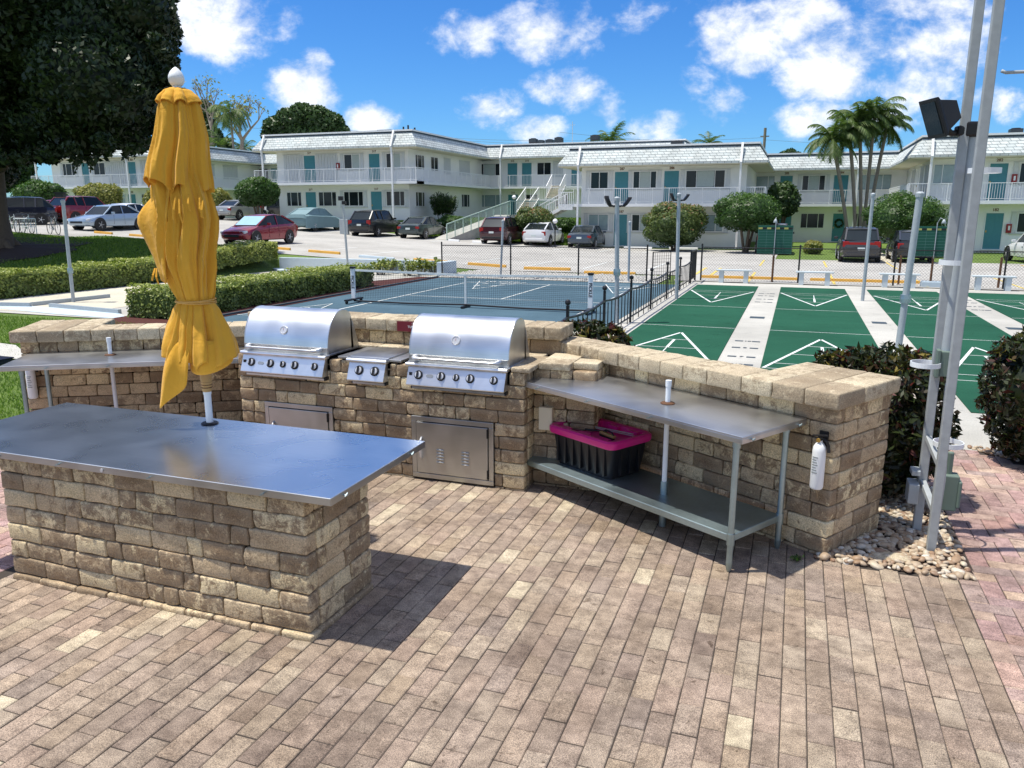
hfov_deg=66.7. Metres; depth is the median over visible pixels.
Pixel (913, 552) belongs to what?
river pebbles
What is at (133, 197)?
door
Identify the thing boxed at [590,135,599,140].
air conditioner
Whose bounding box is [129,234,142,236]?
wheel stop
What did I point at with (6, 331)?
lawn grass
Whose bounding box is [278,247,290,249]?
wheel stop
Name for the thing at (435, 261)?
shrub
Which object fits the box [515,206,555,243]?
clipped bush
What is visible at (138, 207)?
parked car
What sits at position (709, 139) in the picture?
palm tree
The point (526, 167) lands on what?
door
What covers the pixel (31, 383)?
fire extinguisher
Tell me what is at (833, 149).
palm tree
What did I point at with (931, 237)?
scoreboard
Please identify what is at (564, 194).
window frame
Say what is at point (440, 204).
spiky shrub
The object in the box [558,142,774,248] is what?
apartment building
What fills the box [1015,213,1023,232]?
window frame
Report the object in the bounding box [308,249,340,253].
wheel stop
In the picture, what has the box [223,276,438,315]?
court edging
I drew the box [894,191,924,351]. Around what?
lamp post
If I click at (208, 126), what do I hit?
background tree
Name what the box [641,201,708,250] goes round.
clipped bush
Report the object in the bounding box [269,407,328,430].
access door
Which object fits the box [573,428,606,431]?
grill spatula
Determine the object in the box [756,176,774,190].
window frame
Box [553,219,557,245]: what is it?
globe lamp
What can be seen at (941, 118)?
light mast
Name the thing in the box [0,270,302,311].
sidewalk
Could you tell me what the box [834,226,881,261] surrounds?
parked car
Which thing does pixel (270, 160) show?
apartment building
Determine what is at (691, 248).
wheel stop
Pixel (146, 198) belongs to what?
clipped bush
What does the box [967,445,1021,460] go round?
river pebbles
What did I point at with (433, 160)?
window frame
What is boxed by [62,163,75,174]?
window frame
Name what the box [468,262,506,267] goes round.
wheel stop
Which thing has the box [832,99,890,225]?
palm tree
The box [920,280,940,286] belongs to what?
concrete block
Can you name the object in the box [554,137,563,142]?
air conditioner
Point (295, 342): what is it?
gas grill
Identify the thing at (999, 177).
door
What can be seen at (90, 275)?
hedge
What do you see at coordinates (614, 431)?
grill tongs
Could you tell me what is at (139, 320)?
mulch bed
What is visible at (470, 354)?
gas grill
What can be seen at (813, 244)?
clipped bush
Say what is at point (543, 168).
window frame
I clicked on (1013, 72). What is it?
street light
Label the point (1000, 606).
side paving
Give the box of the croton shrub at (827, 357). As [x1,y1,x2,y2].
[812,346,873,372]
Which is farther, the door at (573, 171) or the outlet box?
the door at (573, 171)
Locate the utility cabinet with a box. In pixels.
[339,219,349,233]
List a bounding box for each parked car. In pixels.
[7,197,57,224]
[49,196,105,222]
[67,204,139,230]
[92,203,143,228]
[216,200,267,219]
[220,214,297,243]
[259,200,279,214]
[285,207,339,230]
[348,210,401,236]
[397,216,445,238]
[479,216,522,244]
[522,222,563,245]
[567,225,605,248]
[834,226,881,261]
[885,229,931,262]
[1003,233,1023,260]
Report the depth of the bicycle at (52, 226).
39.92 m
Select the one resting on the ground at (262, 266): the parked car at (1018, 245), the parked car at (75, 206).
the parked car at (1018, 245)
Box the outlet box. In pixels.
[539,406,552,429]
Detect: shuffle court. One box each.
[626,284,757,360]
[760,287,878,369]
[867,290,1011,413]
[968,293,1023,324]
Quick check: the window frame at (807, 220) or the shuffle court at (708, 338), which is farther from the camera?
the window frame at (807, 220)
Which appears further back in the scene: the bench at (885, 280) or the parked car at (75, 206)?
the parked car at (75, 206)
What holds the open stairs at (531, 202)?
on the ground at (262, 266)
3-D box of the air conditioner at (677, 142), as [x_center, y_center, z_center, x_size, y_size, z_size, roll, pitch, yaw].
[12.236,-17.620,57.553,0.878,0.680,0.878,4,13,19]
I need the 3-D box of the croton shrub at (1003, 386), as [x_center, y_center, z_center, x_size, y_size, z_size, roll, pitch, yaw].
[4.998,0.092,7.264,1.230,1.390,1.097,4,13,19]
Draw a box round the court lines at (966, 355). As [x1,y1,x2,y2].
[875,296,989,380]
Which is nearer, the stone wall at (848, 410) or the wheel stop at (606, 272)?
the stone wall at (848, 410)
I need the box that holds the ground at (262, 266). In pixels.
[0,219,1023,418]
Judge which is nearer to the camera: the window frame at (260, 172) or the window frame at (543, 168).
the window frame at (543, 168)
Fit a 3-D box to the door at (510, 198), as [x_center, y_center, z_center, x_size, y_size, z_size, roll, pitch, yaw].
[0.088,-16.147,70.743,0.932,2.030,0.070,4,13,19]
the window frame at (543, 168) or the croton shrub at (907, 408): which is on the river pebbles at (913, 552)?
the croton shrub at (907, 408)
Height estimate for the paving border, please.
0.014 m
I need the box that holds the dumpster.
[755,223,793,254]
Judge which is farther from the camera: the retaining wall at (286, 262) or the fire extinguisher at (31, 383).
the retaining wall at (286, 262)
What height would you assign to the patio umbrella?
2.378 m
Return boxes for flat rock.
[867,552,908,561]
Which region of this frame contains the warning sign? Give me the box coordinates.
[397,321,413,331]
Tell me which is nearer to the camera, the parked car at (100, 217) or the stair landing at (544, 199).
the parked car at (100, 217)
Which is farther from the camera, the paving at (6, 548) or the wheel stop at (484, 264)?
the wheel stop at (484, 264)
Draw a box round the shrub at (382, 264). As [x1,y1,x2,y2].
[371,258,390,274]
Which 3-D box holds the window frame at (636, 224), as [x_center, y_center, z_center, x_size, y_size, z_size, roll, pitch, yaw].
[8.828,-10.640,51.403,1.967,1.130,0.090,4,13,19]
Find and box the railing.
[560,249,696,327]
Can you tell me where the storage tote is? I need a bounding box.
[549,418,651,479]
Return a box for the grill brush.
[599,429,615,439]
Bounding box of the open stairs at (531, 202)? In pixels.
[516,187,538,213]
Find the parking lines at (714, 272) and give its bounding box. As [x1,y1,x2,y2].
[696,260,1023,288]
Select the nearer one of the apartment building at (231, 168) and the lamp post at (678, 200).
the lamp post at (678, 200)
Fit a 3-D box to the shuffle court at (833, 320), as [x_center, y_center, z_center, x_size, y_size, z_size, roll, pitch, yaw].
[6.733,-1.370,17.161,1.880,0.062,15.950,4,13,19]
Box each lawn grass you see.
[0,232,229,271]
[0,315,146,419]
[417,217,580,245]
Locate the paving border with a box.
[959,571,1023,730]
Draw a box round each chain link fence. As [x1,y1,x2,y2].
[441,242,648,281]
[700,243,1023,288]
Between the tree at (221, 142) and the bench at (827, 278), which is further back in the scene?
the tree at (221, 142)
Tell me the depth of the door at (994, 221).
44.84 m
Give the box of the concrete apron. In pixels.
[615,281,1023,448]
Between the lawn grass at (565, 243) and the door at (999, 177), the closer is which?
the door at (999, 177)
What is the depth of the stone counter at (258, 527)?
4.68 m
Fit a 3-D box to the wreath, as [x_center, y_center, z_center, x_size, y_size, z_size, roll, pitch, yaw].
[24.232,-11.899,57.665,0.727,0.726,0.194,4,13,19]
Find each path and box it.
[0,272,436,318]
[0,306,122,317]
[0,343,22,358]
[868,253,898,261]
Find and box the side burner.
[338,347,408,385]
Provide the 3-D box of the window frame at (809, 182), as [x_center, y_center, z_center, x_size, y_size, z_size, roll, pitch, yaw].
[22.367,-14.913,57.754,1.681,1.130,0.090,4,13,19]
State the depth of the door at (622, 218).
52.04 m
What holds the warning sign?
attached to the stone wall at (547, 337)
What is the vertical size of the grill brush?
0.069 m
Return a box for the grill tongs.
[595,426,633,435]
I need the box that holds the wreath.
[834,219,843,227]
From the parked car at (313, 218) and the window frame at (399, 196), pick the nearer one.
the parked car at (313, 218)
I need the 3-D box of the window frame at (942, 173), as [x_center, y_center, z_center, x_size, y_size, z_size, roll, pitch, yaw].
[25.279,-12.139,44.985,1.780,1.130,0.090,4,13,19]
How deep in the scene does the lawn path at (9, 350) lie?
13.24 m
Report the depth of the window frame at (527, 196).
70.06 m
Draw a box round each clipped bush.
[10,178,67,199]
[72,182,123,204]
[141,190,150,204]
[211,187,232,205]
[233,176,280,213]
[437,214,470,227]
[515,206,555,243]
[556,217,575,232]
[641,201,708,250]
[712,190,781,252]
[767,180,801,222]
[802,240,822,253]
[861,189,948,242]
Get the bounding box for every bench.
[716,269,751,283]
[796,271,833,285]
[879,273,920,287]
[971,275,1016,290]
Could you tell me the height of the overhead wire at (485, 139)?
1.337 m
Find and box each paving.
[0,469,15,571]
[0,473,1023,767]
[927,450,1023,700]
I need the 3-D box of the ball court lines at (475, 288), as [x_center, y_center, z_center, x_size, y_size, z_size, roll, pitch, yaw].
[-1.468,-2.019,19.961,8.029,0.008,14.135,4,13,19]
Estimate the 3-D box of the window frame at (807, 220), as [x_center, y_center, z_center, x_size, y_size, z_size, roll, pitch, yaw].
[22.480,-12.219,58.308,1.744,1.130,0.090,4,13,19]
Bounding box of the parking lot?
[11,218,1023,289]
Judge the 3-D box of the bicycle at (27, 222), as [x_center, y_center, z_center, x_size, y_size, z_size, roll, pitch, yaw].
[-24.806,-8.224,39.772,1.756,1.081,0.582,9,15,36]
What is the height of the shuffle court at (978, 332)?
0.062 m
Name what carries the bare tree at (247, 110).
on the ground at (262, 266)
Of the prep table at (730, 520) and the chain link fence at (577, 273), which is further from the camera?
the chain link fence at (577, 273)
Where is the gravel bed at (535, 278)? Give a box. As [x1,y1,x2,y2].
[444,270,668,283]
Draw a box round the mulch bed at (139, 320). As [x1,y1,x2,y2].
[110,277,431,323]
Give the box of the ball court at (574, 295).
[224,277,674,325]
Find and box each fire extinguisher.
[25,370,37,398]
[809,430,830,489]
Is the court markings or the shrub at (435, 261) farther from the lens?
the shrub at (435, 261)
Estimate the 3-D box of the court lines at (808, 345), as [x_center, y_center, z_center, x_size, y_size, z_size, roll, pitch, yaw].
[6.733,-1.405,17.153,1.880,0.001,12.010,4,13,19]
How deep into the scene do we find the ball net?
19.39 m
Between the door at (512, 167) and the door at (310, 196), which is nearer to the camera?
the door at (310, 196)
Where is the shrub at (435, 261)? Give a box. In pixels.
[424,256,440,272]
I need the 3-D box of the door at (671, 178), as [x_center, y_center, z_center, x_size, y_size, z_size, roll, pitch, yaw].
[10.302,-12.743,50.403,0.936,2.030,0.070,4,13,19]
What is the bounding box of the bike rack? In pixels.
[13,218,36,233]
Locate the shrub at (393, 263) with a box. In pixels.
[384,257,401,270]
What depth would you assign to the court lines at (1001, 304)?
20.28 m
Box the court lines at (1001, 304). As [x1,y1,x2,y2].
[977,299,1023,318]
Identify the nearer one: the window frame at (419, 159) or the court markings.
the court markings
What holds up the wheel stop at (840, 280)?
on the parking lot
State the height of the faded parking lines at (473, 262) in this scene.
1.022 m
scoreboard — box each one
[757,219,792,281]
[915,218,946,280]
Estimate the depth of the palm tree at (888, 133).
46.85 m
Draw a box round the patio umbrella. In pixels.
[137,67,239,422]
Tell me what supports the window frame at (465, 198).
in the apartment building at (401, 174)
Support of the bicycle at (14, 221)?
on the ground at (262, 266)
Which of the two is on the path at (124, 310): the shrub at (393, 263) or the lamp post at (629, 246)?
the shrub at (393, 263)
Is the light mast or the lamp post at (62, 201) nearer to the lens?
the light mast
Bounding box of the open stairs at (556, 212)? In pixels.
[539,194,566,216]
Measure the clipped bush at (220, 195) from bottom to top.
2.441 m
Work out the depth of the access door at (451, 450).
6.82 m
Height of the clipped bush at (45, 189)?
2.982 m
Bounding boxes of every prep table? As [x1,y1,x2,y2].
[0,337,244,421]
[508,368,806,571]
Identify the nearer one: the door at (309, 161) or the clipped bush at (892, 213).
the clipped bush at (892, 213)
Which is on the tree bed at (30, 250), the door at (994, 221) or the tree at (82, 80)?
the tree at (82, 80)
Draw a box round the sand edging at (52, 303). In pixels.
[0,294,121,313]
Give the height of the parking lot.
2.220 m
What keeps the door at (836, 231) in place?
in the apartment building at (813, 179)
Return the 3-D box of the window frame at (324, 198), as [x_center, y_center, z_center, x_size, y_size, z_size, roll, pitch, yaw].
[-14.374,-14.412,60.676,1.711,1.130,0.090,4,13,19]
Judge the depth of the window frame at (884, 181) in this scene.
56.29 m
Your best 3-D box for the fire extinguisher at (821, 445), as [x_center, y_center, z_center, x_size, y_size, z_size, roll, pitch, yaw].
[2.090,0.522,5.280,0.097,0.400,0.125,-10,16,-38]
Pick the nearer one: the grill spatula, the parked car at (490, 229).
the grill spatula
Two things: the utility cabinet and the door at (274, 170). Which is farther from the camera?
the door at (274, 170)
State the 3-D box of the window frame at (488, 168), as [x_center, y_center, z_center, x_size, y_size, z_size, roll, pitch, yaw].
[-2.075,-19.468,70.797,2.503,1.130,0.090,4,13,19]
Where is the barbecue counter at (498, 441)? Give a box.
[238,342,605,491]
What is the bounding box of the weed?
[790,553,803,561]
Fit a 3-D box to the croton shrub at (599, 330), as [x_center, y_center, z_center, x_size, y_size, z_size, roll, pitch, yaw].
[0.884,-0.205,9.150,1.353,1.158,1.169,4,13,19]
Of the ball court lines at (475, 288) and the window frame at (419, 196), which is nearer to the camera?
the ball court lines at (475, 288)
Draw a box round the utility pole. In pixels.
[760,128,768,147]
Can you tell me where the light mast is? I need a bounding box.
[905,0,1004,550]
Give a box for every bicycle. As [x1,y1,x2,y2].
[8,212,19,232]
[19,212,34,233]
[46,213,60,234]
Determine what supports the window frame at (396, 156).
in the apartment building at (401, 174)
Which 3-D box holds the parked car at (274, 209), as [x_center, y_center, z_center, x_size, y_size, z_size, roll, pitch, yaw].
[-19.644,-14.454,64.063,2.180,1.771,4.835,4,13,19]
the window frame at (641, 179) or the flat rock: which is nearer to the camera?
the flat rock
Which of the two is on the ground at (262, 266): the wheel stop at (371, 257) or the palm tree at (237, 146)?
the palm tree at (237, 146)
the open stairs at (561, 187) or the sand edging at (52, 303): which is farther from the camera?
the open stairs at (561, 187)
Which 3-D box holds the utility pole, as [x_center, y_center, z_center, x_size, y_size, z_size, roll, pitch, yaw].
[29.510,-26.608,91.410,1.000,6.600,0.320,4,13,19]
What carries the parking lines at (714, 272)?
on the parking lot
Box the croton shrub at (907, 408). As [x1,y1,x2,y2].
[829,340,962,498]
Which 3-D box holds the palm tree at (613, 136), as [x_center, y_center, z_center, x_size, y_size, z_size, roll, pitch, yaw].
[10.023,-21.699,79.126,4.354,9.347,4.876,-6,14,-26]
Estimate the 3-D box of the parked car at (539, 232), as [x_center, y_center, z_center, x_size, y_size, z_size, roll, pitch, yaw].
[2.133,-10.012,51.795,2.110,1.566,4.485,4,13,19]
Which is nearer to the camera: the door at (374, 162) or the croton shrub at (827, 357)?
the croton shrub at (827, 357)
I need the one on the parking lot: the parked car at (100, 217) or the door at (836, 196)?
the parked car at (100, 217)
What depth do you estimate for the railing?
18.08 m
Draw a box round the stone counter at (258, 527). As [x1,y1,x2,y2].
[0,402,424,642]
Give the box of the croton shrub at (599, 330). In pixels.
[558,317,635,345]
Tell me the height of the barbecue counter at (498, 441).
1.151 m
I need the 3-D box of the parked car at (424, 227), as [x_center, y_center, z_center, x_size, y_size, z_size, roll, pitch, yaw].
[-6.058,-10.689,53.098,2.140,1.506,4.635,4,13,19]
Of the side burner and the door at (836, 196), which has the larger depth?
the door at (836, 196)
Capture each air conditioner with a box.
[529,138,537,142]
[545,139,553,142]
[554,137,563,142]
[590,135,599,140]
[671,140,683,143]
[1008,128,1023,132]
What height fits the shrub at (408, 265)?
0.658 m
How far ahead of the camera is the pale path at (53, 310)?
18.72 m
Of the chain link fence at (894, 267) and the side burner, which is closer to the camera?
the side burner
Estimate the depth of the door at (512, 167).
70.15 m
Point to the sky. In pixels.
(499, 71)
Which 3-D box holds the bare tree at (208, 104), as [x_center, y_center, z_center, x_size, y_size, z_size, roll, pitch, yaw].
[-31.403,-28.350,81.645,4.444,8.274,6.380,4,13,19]
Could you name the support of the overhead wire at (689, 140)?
attached to the utility pole
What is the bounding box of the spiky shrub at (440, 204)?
[429,191,457,218]
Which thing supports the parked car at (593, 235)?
on the ground at (262, 266)
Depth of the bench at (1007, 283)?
23.68 m
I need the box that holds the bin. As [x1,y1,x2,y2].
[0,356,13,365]
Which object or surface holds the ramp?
on the ground at (262, 266)
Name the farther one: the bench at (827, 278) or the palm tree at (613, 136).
the palm tree at (613, 136)
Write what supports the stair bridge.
attached to the apartment building at (647, 178)
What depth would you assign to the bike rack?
39.59 m
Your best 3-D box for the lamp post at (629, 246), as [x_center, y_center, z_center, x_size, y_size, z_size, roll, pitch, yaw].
[3.920,-4.415,26.098,0.105,2.047,0.104,4,13,19]
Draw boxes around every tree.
[0,0,184,248]
[6,163,40,192]
[183,72,225,144]
[200,99,231,148]
[207,101,251,148]
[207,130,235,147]
[215,90,268,149]
[227,138,255,150]
[259,101,349,138]
[585,120,634,141]
[692,131,723,142]
[779,148,800,152]
[803,117,861,226]
[820,109,879,225]
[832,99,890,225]
[853,96,907,225]
[865,113,914,226]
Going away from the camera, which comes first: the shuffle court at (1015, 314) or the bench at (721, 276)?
the shuffle court at (1015, 314)
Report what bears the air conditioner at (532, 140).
on the apartment building at (510, 170)
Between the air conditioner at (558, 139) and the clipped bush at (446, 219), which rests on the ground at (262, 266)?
the clipped bush at (446, 219)
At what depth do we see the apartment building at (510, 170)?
69.14 m
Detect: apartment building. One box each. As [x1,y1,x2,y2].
[31,146,268,217]
[252,129,489,219]
[255,153,277,182]
[479,139,692,217]
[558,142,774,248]
[752,150,909,242]
[888,132,1023,252]
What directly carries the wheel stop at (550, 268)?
on the parking lot
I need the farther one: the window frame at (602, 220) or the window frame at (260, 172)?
the window frame at (260, 172)
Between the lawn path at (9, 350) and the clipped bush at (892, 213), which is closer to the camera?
the lawn path at (9, 350)
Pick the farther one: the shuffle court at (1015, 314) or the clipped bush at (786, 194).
the clipped bush at (786, 194)
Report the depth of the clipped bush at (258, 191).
54.52 m
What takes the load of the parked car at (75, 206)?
on the parking lot
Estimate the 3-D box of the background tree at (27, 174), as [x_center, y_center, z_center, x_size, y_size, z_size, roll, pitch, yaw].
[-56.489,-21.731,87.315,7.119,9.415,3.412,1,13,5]
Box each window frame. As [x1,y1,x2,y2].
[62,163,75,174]
[93,162,105,175]
[120,194,125,202]
[259,168,268,178]
[286,192,302,206]
[318,191,336,206]
[343,154,359,169]
[343,191,363,205]
[386,153,400,168]
[386,191,405,205]
[415,154,424,169]
[415,191,425,206]
[430,156,438,171]
[461,194,469,206]
[482,163,501,175]
[482,195,501,206]
[525,194,538,206]
[536,162,550,175]
[554,194,568,206]
[588,214,608,230]
[590,171,608,187]
[631,214,645,231]
[633,171,656,188]
[685,169,725,186]
[702,214,722,231]
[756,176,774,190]
[800,213,824,228]
[801,175,825,189]
[852,213,862,225]
[858,174,891,189]
[932,164,954,182]
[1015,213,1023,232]
[1018,162,1023,181]
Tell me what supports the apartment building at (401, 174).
on the ground at (262, 266)
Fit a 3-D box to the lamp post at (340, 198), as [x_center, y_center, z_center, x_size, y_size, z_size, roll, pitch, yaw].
[-6.584,-5.845,30.507,0.295,2.936,0.160,0,12,0]
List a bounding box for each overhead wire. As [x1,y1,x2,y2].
[350,130,603,140]
[561,132,748,140]
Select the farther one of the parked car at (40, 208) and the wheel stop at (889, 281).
the parked car at (40, 208)
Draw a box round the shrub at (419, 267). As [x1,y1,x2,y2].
[413,257,430,274]
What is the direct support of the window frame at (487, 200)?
in the apartment building at (510, 170)
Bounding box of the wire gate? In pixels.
[652,251,670,280]
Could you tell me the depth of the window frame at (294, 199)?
61.71 m
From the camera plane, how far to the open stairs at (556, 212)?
52.95 m
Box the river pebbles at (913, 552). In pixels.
[813,484,976,580]
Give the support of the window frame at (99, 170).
in the apartment building at (231, 168)
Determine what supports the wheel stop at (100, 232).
on the parking lot
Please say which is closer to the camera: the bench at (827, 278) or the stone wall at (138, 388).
the stone wall at (138, 388)
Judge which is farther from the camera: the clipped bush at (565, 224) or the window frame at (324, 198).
the window frame at (324, 198)
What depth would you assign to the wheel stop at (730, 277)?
28.00 m
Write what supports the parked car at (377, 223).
on the parking lot
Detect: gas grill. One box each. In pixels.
[240,305,359,380]
[405,313,529,395]
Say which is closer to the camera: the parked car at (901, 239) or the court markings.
the court markings
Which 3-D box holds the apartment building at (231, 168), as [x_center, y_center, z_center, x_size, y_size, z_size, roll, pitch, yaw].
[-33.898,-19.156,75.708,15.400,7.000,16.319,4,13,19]
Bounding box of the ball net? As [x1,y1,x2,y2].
[344,266,594,314]
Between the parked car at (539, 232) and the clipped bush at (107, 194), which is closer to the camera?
the parked car at (539, 232)
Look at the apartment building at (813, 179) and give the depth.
57.39 m
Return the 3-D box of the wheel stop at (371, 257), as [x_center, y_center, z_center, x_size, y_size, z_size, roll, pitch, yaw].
[-6.068,-5.656,34.882,1.780,0.145,0.145,7,14,19]
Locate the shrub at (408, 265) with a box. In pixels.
[397,258,416,275]
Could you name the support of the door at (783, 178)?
in the apartment building at (813, 179)
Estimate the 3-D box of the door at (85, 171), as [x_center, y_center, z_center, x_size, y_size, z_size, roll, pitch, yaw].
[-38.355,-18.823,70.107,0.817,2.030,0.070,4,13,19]
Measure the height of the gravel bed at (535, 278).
0.001 m
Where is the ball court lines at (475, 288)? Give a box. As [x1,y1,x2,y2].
[237,281,654,314]
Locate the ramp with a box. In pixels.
[434,201,555,239]
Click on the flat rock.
(892, 557)
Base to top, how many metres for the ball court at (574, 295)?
0.001 m
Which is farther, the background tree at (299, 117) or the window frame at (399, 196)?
the background tree at (299, 117)
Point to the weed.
(796, 558)
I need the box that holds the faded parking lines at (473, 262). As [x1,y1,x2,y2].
[218,231,699,269]
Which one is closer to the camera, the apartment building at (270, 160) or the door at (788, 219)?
the door at (788, 219)
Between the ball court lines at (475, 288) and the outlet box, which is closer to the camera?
the outlet box
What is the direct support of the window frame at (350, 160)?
in the apartment building at (401, 174)
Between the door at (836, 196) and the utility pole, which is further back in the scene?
the utility pole
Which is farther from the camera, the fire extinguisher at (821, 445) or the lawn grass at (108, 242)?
the lawn grass at (108, 242)
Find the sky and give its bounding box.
[6,0,1023,196]
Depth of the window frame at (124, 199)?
69.18 m
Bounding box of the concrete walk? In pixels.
[964,446,1001,452]
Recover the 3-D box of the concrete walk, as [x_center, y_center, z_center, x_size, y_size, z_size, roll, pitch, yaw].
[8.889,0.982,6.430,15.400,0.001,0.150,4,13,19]
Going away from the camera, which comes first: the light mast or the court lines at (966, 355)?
the light mast
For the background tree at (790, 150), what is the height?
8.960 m
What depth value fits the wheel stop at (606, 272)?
29.77 m
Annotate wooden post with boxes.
[897,255,901,284]
[997,257,1002,287]
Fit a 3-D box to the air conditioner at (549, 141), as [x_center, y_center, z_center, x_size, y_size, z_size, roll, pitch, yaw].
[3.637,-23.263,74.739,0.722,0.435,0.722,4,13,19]
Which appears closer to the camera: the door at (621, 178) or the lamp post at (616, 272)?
the lamp post at (616, 272)
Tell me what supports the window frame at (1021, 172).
in the apartment building at (930, 163)
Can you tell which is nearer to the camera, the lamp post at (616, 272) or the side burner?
the side burner
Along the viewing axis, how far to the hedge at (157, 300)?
20.13 m
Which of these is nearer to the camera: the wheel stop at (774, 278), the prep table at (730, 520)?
the prep table at (730, 520)
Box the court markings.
[728,293,1022,365]
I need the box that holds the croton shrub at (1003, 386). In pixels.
[973,324,1023,459]
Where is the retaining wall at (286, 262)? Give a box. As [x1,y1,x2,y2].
[279,257,456,275]
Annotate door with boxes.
[81,163,89,182]
[128,162,136,185]
[128,194,135,203]
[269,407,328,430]
[271,168,277,182]
[304,156,315,181]
[306,192,315,207]
[369,154,379,180]
[371,191,381,209]
[416,421,487,479]
[508,163,516,185]
[508,195,517,216]
[522,163,531,185]
[571,170,576,185]
[614,172,628,202]
[614,214,626,245]
[663,171,678,202]
[779,216,790,225]
[780,176,792,182]
[831,214,844,240]
[832,175,848,203]
[982,213,1003,248]
[986,163,1008,199]
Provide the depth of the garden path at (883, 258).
39.07 m
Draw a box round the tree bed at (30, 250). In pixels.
[0,237,89,263]
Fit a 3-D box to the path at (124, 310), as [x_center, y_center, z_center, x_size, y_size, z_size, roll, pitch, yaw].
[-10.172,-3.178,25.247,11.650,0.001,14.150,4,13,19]
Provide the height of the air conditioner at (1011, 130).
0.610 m
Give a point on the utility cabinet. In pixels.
(342, 226)
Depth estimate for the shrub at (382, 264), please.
29.57 m
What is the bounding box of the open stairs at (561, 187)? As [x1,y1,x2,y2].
[546,174,565,198]
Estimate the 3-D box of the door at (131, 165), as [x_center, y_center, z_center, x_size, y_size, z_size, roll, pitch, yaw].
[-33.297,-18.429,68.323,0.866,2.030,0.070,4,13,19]
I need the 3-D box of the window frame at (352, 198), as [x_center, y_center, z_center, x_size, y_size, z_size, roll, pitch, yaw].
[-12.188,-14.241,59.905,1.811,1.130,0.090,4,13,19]
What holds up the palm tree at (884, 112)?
on the ground at (262, 266)
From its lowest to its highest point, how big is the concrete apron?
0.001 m
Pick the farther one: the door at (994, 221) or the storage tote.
the door at (994, 221)
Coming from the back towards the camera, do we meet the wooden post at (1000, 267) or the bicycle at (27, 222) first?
the bicycle at (27, 222)
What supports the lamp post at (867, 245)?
on the concrete apron
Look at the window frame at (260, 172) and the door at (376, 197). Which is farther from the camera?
the window frame at (260, 172)
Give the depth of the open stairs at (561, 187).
64.16 m
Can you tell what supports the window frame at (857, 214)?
in the apartment building at (813, 179)
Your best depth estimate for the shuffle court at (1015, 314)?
20.54 m
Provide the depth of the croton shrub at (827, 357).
6.36 m
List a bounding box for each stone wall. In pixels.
[9,319,246,421]
[248,311,572,356]
[560,336,900,553]
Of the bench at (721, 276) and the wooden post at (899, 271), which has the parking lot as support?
the wooden post at (899, 271)
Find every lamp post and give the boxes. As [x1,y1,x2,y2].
[53,192,74,301]
[338,196,348,264]
[500,220,503,274]
[604,196,631,322]
[627,221,630,281]
[669,193,689,298]
[861,193,875,300]
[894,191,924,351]
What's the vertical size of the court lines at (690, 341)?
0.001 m
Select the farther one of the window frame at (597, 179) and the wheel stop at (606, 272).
the window frame at (597, 179)
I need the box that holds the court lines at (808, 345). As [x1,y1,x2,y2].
[762,293,864,368]
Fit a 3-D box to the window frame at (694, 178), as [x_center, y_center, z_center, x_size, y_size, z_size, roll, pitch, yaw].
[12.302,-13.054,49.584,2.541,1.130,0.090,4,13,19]
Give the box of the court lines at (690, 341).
[636,290,751,358]
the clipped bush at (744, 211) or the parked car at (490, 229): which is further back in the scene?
the parked car at (490, 229)
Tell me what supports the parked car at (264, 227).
on the parking lot
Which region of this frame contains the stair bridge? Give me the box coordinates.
[559,192,575,209]
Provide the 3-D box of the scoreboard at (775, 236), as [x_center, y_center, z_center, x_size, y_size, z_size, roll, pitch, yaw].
[8.852,-4.522,26.300,1.120,2.168,0.275,4,13,19]
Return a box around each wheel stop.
[94,231,112,233]
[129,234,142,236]
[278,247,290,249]
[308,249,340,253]
[358,255,394,259]
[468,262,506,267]
[524,266,570,270]
[584,271,635,274]
[669,247,697,249]
[702,275,752,278]
[750,276,796,279]
[810,278,862,281]
[866,279,919,283]
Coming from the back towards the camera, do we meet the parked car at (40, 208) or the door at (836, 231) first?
the door at (836, 231)
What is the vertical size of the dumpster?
1.786 m
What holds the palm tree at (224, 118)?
on the ground at (262, 266)
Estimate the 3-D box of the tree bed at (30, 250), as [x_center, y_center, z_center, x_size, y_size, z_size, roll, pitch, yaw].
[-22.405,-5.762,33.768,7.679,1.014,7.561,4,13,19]
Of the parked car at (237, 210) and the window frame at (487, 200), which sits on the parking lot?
the parked car at (237, 210)
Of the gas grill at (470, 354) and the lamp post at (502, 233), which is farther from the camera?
the lamp post at (502, 233)
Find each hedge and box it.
[0,240,278,298]
[124,262,373,318]
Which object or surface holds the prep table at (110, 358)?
on the paving at (6, 548)
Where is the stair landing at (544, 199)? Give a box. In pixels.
[526,187,558,200]

